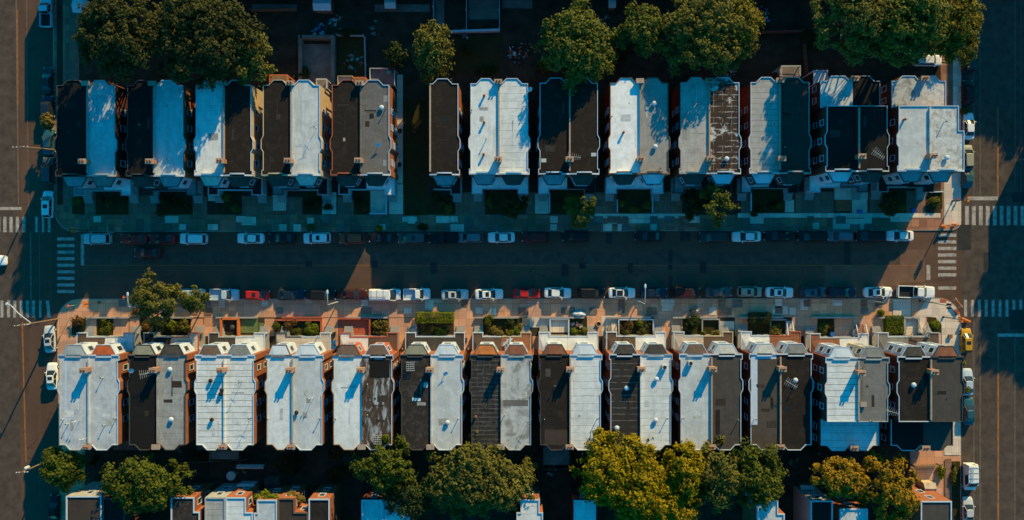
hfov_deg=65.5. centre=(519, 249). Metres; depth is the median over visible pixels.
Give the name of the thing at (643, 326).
shrub
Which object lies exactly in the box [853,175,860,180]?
window
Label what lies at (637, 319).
garden wall
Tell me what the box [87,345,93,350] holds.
window
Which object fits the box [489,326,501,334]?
shrub
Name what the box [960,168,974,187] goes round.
parked sedan
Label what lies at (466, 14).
garden fence
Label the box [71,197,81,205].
shrub
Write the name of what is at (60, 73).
ground
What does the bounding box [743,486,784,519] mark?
row house
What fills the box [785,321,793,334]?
garden steps
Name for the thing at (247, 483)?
garden shed
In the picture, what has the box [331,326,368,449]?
twin house
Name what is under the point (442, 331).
shrub
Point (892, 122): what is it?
window
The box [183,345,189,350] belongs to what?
window
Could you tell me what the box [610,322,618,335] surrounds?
garden steps
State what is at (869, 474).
shrub
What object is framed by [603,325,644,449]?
twin house
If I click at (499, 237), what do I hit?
parked sedan
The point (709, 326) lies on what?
lawn
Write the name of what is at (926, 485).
garden shed
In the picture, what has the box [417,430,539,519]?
garden tree
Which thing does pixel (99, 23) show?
garden tree
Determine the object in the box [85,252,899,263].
road surface
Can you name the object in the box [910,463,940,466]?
garden fence
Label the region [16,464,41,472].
utility pole
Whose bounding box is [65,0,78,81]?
path
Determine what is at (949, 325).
path
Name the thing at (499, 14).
garden fence
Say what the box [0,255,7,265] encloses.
moving sedan
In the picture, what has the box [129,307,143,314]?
shrub
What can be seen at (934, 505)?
row house
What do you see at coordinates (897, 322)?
hedge
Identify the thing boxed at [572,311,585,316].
covered motorbike
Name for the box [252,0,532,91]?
patio
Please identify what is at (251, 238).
parked sedan
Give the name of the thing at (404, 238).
parked minivan
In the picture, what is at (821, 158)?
window
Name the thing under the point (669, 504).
garden tree
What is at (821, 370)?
window
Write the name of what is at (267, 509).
row house
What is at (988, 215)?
crosswalk
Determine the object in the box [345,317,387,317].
garden wall
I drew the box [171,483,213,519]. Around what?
row house
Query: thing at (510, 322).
shrub
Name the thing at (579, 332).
shrub
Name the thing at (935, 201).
shrub
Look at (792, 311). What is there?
pavement
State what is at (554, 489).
ground
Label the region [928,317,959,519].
lawn
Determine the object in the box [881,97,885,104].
window
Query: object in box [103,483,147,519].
row house
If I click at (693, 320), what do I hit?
shrub
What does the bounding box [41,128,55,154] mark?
parked sedan
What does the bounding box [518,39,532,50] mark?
junk pile
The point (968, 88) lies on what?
parked hatchback
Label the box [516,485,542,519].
row house
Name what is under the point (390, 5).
garden shed
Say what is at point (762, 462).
shrub
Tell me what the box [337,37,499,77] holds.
lawn
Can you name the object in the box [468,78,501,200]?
twin house
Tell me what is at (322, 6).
garden shed
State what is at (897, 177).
window
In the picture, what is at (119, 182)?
window
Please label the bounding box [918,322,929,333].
garden steps
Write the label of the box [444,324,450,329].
shrub
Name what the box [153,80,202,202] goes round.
twin house
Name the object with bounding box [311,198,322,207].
shrub
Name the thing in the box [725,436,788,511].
garden tree
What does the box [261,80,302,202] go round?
twin house
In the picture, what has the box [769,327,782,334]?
shrub
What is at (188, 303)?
pavement tree
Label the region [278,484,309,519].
row house
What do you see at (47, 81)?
parked sedan
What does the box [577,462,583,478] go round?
shrub
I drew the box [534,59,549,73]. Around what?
shrub
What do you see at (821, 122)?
window
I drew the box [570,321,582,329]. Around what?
junk pile
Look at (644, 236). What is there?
parked sedan
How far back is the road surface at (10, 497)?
140.00 m
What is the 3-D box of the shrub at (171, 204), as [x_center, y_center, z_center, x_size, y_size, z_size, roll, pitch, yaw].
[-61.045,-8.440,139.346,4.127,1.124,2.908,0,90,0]
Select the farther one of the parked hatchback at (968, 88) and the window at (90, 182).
the parked hatchback at (968, 88)
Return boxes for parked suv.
[40,96,54,119]
[40,157,55,184]
[84,232,111,244]
[180,232,207,244]
[303,231,330,244]
[308,288,336,299]
[339,232,364,244]
[522,230,548,242]
[562,229,589,242]
[578,286,604,299]
[698,230,727,243]
[796,229,825,242]
[912,54,941,66]
[960,46,974,73]
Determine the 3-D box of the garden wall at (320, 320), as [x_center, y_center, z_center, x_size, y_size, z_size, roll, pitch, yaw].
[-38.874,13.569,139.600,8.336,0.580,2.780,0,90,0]
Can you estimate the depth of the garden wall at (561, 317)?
139.26 m
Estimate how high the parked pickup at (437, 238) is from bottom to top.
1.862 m
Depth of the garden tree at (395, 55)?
134.83 m
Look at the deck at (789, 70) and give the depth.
135.50 m
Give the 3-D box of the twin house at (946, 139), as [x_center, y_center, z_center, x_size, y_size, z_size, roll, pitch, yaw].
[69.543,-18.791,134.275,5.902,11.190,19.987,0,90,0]
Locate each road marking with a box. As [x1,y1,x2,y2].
[0,196,1023,336]
[16,0,39,318]
[17,10,998,519]
[980,318,980,519]
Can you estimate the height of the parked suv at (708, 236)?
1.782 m
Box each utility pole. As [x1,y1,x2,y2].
[5,302,57,325]
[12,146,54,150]
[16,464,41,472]
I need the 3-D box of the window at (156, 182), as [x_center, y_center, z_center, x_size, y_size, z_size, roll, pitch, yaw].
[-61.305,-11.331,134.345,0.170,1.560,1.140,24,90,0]
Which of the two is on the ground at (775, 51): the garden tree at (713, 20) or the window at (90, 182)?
the garden tree at (713, 20)
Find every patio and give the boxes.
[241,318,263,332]
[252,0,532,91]
[339,319,368,335]
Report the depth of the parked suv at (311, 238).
138.50 m
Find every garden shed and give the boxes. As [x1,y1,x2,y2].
[71,0,89,15]
[237,481,257,486]
[264,476,279,488]
[312,0,332,13]
[384,0,396,10]
[608,0,615,10]
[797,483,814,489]
[917,479,936,491]
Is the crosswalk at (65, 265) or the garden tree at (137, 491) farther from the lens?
the crosswalk at (65, 265)
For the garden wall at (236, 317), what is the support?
on the pavement at (633, 307)
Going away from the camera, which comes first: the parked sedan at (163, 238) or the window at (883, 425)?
the window at (883, 425)
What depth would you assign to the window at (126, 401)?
134.30 m
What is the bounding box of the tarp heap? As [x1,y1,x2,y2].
[311,23,325,34]
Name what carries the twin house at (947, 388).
on the pavement at (633, 307)
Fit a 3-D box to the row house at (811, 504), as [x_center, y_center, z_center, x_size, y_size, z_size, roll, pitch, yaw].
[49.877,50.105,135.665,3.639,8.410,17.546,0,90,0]
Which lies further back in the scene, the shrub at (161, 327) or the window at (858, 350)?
the shrub at (161, 327)
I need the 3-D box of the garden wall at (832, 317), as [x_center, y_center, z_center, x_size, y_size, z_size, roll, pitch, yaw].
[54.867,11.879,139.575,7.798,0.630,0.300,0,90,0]
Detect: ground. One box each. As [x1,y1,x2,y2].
[57,0,62,204]
[79,0,940,214]
[85,317,909,519]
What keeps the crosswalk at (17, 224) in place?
on the road surface at (10, 497)
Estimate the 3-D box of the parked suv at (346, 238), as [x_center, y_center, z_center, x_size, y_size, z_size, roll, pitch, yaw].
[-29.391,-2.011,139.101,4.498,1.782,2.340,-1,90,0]
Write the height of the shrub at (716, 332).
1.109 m
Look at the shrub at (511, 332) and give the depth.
139.06 m
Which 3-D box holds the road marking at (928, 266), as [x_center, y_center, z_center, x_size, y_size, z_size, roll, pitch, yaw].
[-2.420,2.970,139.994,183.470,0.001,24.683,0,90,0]
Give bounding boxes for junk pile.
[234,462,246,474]
[328,14,342,30]
[344,52,362,71]
[367,20,379,35]
[460,27,470,38]
[508,46,529,62]
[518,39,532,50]
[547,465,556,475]
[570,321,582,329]
[597,14,609,24]
[725,69,735,77]
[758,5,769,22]
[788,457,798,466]
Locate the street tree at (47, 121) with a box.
[39,112,56,131]
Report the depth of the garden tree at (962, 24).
130.13 m
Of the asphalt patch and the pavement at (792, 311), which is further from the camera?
the asphalt patch
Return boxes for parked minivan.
[398,231,426,244]
[672,286,699,299]
[854,229,885,242]
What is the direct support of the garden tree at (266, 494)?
on the ground at (554, 489)
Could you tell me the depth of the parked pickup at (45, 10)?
138.96 m
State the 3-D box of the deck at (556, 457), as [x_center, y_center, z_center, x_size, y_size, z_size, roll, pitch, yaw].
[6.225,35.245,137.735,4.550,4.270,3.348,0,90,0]
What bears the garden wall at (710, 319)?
on the ground at (554, 489)
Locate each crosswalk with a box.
[0,301,50,317]
[3,217,49,231]
[57,237,73,292]
[938,234,955,289]
[964,300,1021,316]
[965,206,1023,224]
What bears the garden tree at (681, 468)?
on the ground at (554, 489)
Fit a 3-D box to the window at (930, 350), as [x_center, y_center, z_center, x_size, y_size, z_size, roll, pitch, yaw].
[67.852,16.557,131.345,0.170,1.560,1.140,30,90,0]
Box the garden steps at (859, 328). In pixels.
[854,324,867,332]
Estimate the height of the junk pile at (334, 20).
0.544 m
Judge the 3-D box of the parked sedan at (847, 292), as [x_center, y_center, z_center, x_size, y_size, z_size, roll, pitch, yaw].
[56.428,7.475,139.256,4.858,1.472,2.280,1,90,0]
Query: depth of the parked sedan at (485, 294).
138.98 m
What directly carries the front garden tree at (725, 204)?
on the ground at (775, 51)
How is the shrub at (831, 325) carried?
on the ground at (554, 489)
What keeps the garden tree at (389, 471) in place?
on the ground at (554, 489)
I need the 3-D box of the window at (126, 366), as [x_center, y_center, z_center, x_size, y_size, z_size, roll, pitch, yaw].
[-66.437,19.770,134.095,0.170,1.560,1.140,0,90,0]
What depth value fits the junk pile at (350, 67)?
139.47 m
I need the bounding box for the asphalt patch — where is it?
[305,192,1023,329]
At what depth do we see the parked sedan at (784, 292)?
139.00 m
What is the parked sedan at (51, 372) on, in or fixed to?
on the road at (39, 406)
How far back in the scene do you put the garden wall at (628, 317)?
139.26 m
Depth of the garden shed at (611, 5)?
137.88 m
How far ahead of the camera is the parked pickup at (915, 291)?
138.94 m
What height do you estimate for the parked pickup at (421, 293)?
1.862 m
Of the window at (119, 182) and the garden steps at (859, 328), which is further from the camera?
the garden steps at (859, 328)
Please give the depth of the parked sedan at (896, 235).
139.00 m
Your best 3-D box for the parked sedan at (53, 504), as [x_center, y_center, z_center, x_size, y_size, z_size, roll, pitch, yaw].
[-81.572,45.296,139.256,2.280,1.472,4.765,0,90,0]
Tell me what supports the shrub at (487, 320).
on the ground at (554, 489)
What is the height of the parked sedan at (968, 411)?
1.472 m
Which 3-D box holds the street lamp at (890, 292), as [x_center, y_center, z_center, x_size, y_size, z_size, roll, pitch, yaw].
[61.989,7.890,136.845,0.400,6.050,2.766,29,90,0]
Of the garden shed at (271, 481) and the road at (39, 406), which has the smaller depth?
the garden shed at (271, 481)
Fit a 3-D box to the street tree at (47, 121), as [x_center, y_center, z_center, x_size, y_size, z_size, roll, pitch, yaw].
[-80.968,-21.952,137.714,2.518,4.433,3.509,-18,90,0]
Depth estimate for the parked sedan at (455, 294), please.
139.01 m
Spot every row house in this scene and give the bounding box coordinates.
[66,481,108,519]
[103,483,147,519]
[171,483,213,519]
[205,483,238,519]
[225,483,261,519]
[254,485,289,519]
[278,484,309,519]
[309,484,340,519]
[361,485,391,519]
[384,486,415,519]
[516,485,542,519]
[571,485,595,519]
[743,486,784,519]
[793,486,832,519]
[824,493,867,519]
[897,486,951,519]
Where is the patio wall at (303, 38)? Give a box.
[298,35,335,88]
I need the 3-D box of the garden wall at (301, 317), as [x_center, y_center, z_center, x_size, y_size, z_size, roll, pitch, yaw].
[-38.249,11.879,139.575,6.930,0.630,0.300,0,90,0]
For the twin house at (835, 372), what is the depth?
130.66 m
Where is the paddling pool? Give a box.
[226,471,235,479]
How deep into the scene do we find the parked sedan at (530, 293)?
138.98 m
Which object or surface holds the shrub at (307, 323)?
on the ground at (554, 489)
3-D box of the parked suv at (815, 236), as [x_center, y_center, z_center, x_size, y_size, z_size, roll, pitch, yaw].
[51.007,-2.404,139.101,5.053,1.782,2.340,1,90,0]
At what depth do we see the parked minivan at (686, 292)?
138.37 m
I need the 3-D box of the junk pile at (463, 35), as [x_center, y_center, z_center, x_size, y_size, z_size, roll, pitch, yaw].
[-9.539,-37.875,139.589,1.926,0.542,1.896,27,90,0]
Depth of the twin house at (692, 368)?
131.63 m
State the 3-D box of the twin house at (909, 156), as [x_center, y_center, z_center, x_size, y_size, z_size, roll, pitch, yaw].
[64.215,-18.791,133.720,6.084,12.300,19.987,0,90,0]
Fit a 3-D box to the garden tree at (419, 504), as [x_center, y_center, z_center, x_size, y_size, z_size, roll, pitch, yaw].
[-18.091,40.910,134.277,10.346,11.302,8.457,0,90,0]
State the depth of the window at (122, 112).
134.09 m
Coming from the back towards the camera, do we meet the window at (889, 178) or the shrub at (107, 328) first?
the shrub at (107, 328)
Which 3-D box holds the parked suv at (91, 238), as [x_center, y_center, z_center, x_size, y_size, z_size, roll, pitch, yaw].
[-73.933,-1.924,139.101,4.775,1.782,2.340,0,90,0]
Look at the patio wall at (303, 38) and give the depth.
138.31 m
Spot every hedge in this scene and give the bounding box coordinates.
[415,311,454,323]
[747,312,771,323]
[884,315,903,333]
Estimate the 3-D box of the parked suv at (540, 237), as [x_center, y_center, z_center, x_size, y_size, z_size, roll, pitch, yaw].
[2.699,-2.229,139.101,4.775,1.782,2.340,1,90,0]
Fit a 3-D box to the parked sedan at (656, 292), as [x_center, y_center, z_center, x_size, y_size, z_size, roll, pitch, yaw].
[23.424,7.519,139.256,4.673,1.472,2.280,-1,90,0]
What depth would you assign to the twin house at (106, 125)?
131.63 m
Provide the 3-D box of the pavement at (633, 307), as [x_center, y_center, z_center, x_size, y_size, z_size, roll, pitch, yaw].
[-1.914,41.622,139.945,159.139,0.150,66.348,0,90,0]
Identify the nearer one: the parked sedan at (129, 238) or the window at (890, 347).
the window at (890, 347)
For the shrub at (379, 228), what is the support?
on the pavement at (193, 223)
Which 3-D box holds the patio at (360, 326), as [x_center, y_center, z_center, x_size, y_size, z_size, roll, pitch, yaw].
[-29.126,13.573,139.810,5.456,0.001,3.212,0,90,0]
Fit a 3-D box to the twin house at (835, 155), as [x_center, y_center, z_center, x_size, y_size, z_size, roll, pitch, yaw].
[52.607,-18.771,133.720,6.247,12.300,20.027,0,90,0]
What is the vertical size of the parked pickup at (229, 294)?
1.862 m
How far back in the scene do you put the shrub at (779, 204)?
139.14 m
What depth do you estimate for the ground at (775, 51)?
139.86 m
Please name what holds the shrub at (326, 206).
on the ground at (775, 51)
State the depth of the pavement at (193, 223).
139.87 m
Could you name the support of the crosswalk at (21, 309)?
on the road at (39, 406)
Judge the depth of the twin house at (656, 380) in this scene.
131.63 m
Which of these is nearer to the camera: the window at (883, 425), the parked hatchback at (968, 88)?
the window at (883, 425)
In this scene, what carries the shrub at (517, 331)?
on the ground at (554, 489)
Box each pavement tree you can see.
[128,268,183,327]
[180,285,210,314]
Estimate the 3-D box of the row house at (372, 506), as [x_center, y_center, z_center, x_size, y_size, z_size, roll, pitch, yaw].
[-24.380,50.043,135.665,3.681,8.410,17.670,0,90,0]
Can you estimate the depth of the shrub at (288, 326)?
139.12 m
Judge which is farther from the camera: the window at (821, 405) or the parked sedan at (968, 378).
the parked sedan at (968, 378)
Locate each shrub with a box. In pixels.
[69,315,84,327]
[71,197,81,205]
[99,318,113,335]
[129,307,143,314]
[141,323,148,331]
[150,320,167,331]
[155,208,163,216]
[161,193,182,209]
[166,319,177,331]
[175,317,190,332]
[220,192,230,201]
[230,203,240,212]
[272,322,279,329]
[282,320,297,329]
[290,327,301,335]
[296,66,309,78]
[305,321,311,327]
[306,324,318,335]
[307,223,314,230]
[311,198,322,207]
[322,202,333,209]
[371,319,388,335]
[376,225,382,231]
[416,223,427,231]
[421,328,433,334]
[429,325,434,332]
[435,329,446,335]
[436,199,448,208]
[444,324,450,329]
[445,202,452,214]
[475,64,496,76]
[482,315,493,326]
[486,197,493,208]
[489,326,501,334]
[503,315,518,329]
[506,330,514,335]
[514,326,520,334]
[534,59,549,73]
[570,327,581,334]
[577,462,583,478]
[580,327,587,333]
[617,199,625,207]
[619,320,632,333]
[629,206,639,212]
[635,318,640,325]
[636,318,650,334]
[643,200,652,209]
[685,313,701,331]
[711,330,719,334]
[750,209,758,216]
[757,456,769,471]
[769,324,776,330]
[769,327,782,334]
[776,200,783,208]
[816,322,828,331]
[827,322,834,329]
[862,468,874,480]
[877,308,884,316]
[898,203,905,212]
[928,197,941,206]
[930,319,941,328]
[936,464,946,479]
[950,463,957,486]
[960,107,968,114]
[964,386,971,394]
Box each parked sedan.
[41,67,54,94]
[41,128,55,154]
[42,325,57,352]
[44,362,58,389]
[46,494,60,519]
[121,232,148,244]
[134,246,161,259]
[149,232,176,244]
[237,232,264,244]
[269,231,295,243]
[277,288,305,300]
[339,288,366,300]
[369,231,394,243]
[441,288,468,299]
[475,288,502,300]
[488,232,514,243]
[513,287,539,299]
[544,287,570,299]
[608,287,634,299]
[634,229,662,242]
[640,287,666,298]
[705,285,731,297]
[731,230,760,242]
[763,229,792,242]
[765,286,792,298]
[827,286,855,298]
[863,286,891,298]
[886,229,913,241]
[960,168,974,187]
[961,113,975,139]
[961,496,975,519]
[963,368,974,395]
[963,397,975,424]
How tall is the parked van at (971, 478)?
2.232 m
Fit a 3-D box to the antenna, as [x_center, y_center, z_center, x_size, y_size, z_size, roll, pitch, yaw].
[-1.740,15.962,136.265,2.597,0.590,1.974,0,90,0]
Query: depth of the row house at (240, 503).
131.63 m
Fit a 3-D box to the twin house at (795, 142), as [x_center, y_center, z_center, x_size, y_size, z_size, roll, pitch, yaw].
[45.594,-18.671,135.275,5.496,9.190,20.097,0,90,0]
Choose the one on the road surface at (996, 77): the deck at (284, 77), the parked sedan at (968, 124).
the parked sedan at (968, 124)
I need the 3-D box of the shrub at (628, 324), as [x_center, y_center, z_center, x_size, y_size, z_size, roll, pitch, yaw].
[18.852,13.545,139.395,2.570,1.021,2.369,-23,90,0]
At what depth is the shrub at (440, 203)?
139.36 m
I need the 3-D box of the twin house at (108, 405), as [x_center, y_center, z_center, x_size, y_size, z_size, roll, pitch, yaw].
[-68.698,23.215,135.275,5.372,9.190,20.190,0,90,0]
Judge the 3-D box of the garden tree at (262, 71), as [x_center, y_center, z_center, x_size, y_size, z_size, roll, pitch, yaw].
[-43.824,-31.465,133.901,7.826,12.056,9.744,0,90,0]
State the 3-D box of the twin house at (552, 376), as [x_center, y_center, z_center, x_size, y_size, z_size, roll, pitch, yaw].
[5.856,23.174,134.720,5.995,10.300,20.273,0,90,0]
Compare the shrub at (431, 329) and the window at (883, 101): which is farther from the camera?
the shrub at (431, 329)
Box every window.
[86,180,93,185]
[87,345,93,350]
[115,180,122,185]
[116,345,123,350]
[120,109,125,116]
[120,125,125,132]
[120,160,125,166]
[123,363,128,370]
[123,398,128,405]
[123,414,128,421]
[153,179,159,185]
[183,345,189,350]
[817,138,821,145]
[817,383,821,390]
[819,119,823,126]
[819,155,823,161]
[819,366,823,373]
[819,401,823,409]
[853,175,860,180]
[855,348,861,353]
[881,85,885,93]
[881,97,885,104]
[881,422,885,429]
[881,433,885,440]
[886,176,893,181]
[886,344,893,350]
[890,119,894,126]
[890,155,894,161]
[890,365,894,372]
[890,400,894,408]
[893,174,900,180]
[895,346,902,352]
[922,174,930,180]
[927,347,934,352]
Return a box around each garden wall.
[86,317,129,317]
[216,317,257,317]
[220,318,240,335]
[274,319,321,331]
[282,317,321,317]
[338,318,370,335]
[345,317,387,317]
[369,195,386,213]
[475,317,518,317]
[540,317,583,317]
[549,318,568,334]
[606,317,650,317]
[618,319,653,330]
[672,317,716,317]
[701,319,719,330]
[738,317,782,317]
[750,193,751,210]
[810,317,855,317]
[903,317,919,334]
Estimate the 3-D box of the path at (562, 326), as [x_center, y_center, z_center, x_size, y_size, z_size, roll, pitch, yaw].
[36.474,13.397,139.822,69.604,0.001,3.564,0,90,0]
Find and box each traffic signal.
[71,227,88,232]
[83,301,100,306]
[918,300,950,308]
[942,316,963,322]
[952,196,968,201]
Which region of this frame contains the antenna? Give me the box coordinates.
[503,337,514,347]
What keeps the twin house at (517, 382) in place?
on the ground at (554, 489)
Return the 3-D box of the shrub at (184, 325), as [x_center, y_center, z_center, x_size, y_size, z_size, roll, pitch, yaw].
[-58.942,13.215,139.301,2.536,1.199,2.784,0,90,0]
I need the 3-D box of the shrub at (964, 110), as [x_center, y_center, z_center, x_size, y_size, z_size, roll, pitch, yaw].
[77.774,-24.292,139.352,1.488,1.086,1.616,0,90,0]
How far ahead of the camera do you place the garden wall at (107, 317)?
139.26 m
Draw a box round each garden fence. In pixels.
[181,457,249,463]
[249,7,296,11]
[336,33,363,36]
[364,36,366,76]
[465,0,466,28]
[498,0,499,28]
[543,466,571,469]
[758,29,803,33]
[801,29,808,73]
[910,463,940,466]
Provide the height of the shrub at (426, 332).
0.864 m
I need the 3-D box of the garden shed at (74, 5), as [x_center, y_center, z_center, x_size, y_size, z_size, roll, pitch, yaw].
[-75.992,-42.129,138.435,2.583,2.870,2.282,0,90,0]
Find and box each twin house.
[55,80,111,202]
[57,326,112,449]
[86,80,138,202]
[88,326,141,449]
[125,80,174,202]
[127,327,177,449]
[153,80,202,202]
[156,324,204,449]
[194,80,239,202]
[194,324,240,449]
[223,80,267,202]
[223,324,269,449]
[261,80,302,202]
[264,326,304,449]
[290,80,332,202]
[291,326,334,449]
[330,80,368,201]
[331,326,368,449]
[360,80,398,201]
[362,326,400,449]
[399,324,435,449]
[429,78,463,201]
[431,326,467,449]
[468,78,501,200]
[469,326,504,449]
[498,78,531,200]
[501,324,533,449]
[536,78,573,200]
[536,326,573,449]
[566,78,599,200]
[567,326,602,449]
[603,77,644,200]
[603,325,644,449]
[633,77,669,200]
[633,325,672,449]
[669,77,714,200]
[670,325,716,449]
[701,77,741,198]
[703,325,742,449]
[736,77,785,200]
[736,325,786,449]
[765,77,811,200]
[765,323,813,449]
[804,76,865,199]
[804,327,865,450]
[834,325,898,450]
[835,76,889,199]
[870,76,937,199]
[870,326,938,450]
[901,76,964,199]
[901,324,964,450]
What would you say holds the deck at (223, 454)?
on the ground at (554, 489)
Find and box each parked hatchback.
[40,191,54,217]
[180,288,205,298]
[244,289,270,300]
[458,231,482,243]
[737,286,761,297]
[800,286,824,298]
[827,229,853,241]
[959,328,973,352]
[961,80,975,104]
[964,145,974,168]
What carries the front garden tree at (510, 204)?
on the lawn at (417, 200)
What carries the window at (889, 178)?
in the twin house at (909, 156)
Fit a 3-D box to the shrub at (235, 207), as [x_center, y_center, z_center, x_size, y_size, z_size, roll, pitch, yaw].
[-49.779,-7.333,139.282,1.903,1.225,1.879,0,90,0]
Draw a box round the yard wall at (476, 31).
[451,29,499,33]
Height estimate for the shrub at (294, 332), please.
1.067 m
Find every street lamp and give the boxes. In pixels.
[326,290,338,304]
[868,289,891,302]
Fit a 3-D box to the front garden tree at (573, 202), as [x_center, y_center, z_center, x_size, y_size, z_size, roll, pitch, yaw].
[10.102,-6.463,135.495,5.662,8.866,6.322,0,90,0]
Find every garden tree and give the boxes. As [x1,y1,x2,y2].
[38,445,88,495]
[72,0,167,83]
[99,450,196,516]
[145,0,268,91]
[230,30,277,86]
[252,489,278,501]
[286,491,305,504]
[349,434,418,494]
[382,475,437,519]
[383,40,408,71]
[411,19,454,83]
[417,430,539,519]
[422,70,452,92]
[501,191,528,219]
[532,0,618,95]
[563,194,596,229]
[569,426,673,519]
[611,0,666,58]
[620,470,702,519]
[651,0,759,77]
[662,438,711,500]
[680,188,710,220]
[694,435,744,515]
[698,181,739,227]
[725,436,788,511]
[727,0,765,59]
[808,456,870,499]
[809,0,895,66]
[856,449,921,519]
[868,0,952,68]
[878,189,901,216]
[924,0,986,67]
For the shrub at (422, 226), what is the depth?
139.14 m
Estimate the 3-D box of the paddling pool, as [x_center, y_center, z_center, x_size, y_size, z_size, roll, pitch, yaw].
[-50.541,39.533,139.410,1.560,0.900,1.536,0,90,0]
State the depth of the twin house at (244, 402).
131.63 m
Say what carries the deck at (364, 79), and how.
on the ground at (775, 51)
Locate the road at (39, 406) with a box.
[15,0,961,519]
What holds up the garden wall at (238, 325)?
on the ground at (554, 489)
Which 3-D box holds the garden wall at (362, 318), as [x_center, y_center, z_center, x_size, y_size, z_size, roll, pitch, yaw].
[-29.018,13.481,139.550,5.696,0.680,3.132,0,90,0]
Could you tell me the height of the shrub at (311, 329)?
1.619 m
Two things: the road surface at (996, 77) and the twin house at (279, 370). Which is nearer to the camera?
the twin house at (279, 370)
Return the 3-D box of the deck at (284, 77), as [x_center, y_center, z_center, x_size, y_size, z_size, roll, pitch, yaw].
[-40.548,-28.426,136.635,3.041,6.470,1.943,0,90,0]
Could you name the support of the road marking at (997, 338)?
on the road at (39, 406)
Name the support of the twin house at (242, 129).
on the ground at (775, 51)
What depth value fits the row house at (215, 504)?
131.63 m
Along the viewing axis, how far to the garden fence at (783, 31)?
138.95 m
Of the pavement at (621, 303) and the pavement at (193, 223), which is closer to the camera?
the pavement at (621, 303)
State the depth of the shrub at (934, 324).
139.30 m
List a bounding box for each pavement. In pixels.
[53,0,961,231]
[57,298,960,519]
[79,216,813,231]
[107,213,939,232]
[119,300,867,313]
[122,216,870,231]
[176,300,882,314]
[219,300,841,314]
[425,299,910,316]
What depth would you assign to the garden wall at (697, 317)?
139.26 m
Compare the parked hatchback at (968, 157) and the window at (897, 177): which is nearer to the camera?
the window at (897, 177)
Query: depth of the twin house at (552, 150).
131.63 m
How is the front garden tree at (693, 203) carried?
on the ground at (775, 51)
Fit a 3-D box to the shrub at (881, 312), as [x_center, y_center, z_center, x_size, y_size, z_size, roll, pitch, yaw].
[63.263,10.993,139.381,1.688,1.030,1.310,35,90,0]
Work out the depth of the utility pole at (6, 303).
131.92 m
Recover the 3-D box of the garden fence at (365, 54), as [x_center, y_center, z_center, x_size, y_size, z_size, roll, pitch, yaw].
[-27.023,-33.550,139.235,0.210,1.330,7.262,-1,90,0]
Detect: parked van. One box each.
[369,288,400,301]
[961,463,979,489]
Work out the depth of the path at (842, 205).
139.83 m
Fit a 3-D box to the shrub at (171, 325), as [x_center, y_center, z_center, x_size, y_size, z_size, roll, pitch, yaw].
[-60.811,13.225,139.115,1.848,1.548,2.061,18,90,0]
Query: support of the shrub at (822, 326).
on the ground at (554, 489)
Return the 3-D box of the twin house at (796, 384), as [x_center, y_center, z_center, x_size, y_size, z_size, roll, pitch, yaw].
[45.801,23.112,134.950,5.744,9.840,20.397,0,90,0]
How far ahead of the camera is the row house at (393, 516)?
131.63 m
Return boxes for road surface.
[0,0,20,519]
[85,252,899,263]
[825,250,924,296]
[962,0,1023,519]
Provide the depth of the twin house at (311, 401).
131.63 m
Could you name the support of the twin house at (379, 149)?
on the ground at (775, 51)
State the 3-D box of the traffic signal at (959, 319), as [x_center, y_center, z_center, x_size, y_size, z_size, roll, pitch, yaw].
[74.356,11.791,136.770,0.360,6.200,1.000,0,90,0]
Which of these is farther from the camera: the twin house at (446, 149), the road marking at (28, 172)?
the road marking at (28, 172)
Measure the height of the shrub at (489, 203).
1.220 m
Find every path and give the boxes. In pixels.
[63,180,924,214]
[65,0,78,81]
[86,316,882,354]
[113,440,951,500]
[208,50,960,224]
[272,200,850,213]
[530,316,925,335]
[916,299,960,454]
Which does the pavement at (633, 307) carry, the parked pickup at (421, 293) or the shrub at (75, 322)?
the shrub at (75, 322)
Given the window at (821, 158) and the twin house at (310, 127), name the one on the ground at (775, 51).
the twin house at (310, 127)
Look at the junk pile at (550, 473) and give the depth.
139.66 m
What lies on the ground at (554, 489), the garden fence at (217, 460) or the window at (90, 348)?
the garden fence at (217, 460)
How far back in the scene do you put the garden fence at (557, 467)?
138.78 m
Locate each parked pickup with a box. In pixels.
[38,0,53,27]
[209,288,239,301]
[403,287,430,300]
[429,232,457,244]
[896,285,934,299]
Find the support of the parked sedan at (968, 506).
on the road surface at (996, 77)
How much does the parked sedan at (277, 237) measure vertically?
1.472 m
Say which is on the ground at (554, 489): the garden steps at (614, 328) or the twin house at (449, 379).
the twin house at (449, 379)
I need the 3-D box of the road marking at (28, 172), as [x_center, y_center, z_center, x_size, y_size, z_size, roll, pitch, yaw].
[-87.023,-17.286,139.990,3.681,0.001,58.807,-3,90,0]
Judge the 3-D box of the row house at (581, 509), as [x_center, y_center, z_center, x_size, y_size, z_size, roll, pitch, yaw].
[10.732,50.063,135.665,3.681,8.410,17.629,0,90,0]
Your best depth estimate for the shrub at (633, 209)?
138.91 m
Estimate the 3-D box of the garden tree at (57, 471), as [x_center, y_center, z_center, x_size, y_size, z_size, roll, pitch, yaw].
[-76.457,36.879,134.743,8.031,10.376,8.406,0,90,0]
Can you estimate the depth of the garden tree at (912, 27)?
123.04 m
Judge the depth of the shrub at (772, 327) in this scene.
139.04 m
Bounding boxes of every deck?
[209,450,243,460]
[269,74,295,83]
[316,78,331,92]
[337,76,352,84]
[353,77,367,82]
[370,68,397,88]
[543,445,569,465]
[772,65,800,77]
[801,70,827,86]
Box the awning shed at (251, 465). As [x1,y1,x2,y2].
[236,462,266,468]
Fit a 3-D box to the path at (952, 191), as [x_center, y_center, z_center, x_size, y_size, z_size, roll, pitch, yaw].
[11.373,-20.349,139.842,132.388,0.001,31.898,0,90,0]
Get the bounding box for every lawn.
[72,98,905,214]
[72,315,901,335]
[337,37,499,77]
[928,193,942,209]
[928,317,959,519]
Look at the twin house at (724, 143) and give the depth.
131.63 m

